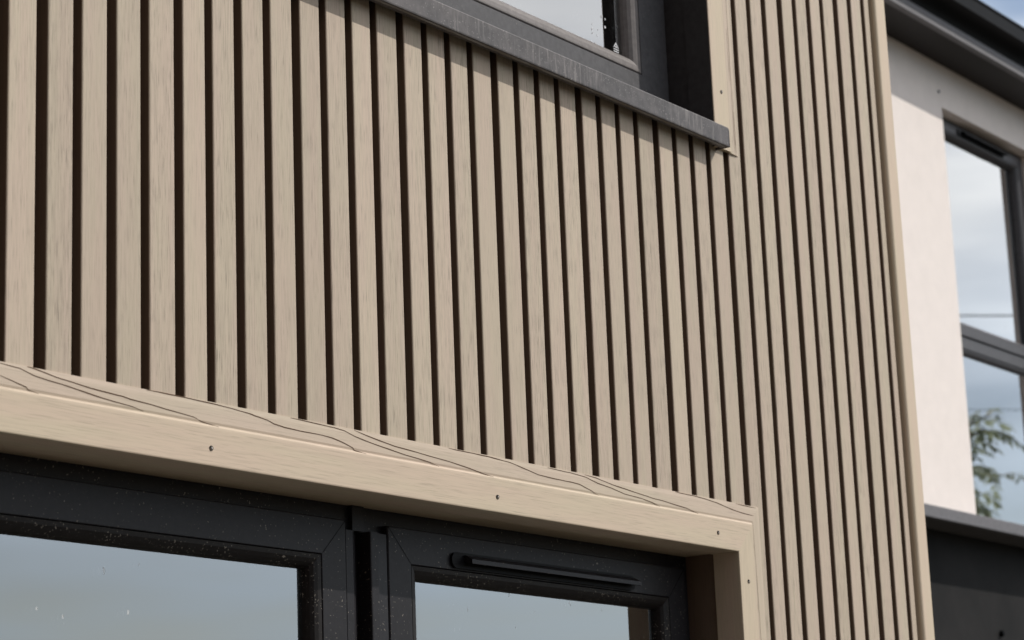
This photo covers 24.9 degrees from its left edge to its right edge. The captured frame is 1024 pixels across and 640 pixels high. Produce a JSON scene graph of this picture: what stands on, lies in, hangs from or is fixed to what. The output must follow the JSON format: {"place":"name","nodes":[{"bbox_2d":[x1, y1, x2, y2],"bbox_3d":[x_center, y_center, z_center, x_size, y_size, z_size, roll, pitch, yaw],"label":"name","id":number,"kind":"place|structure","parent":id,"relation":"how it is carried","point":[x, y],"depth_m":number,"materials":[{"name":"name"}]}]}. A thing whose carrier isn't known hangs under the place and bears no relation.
{"place":"outdoors","nodes":[
{"label":"outdoors","id":0,"kind":"place"},
{"bbox_2d":[0,0,934,639],"bbox_3d":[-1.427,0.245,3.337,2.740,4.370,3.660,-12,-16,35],"label":"clad building","id":1,"kind":"structure","parent":0,"point":[454,318],"depth_m":3.01,"materials":[{"name":"beige wood"}]},
{"bbox_2d":[0,361,766,639],"bbox_3d":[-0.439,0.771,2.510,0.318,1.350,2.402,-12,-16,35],"label":"window","id":2,"kind":"structure","parent":1,"relation":"in","point":[127,512],"depth_m":2.78,"materials":[{"name":"grey metal"}]},
{"bbox_2d":[369,0,737,156],"bbox_3d":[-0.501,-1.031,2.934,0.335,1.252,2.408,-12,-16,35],"label":"window","id":3,"kind":"structure","parent":1,"relation":"in","point":[667,62],"depth_m":3.55,"materials":[{"name":"grey metal"}]},
{"bbox_2d":[884,0,1023,639],"bbox_3d":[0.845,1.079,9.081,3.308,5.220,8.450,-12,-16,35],"label":"rendered building","id":4,"kind":"structure","parent":0,"point":[956,69],"depth_m":7.86,"materials":[{"name":"white paint"}]},
{"bbox_2d":[942,117,1023,524],"bbox_3d":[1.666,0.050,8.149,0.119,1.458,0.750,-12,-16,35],"label":"window","id":5,"kind":"structure","parent":4,"relation":"in","point":[985,180],"depth_m":8.16,"materials":[{"name":"grey"}]},
{"bbox_2d":[981,0,1023,26],"label":"sky","id":6,"kind":"structure","parent":0,"point":[1013,9],"materials":[{"name":"blue"}]}
]}

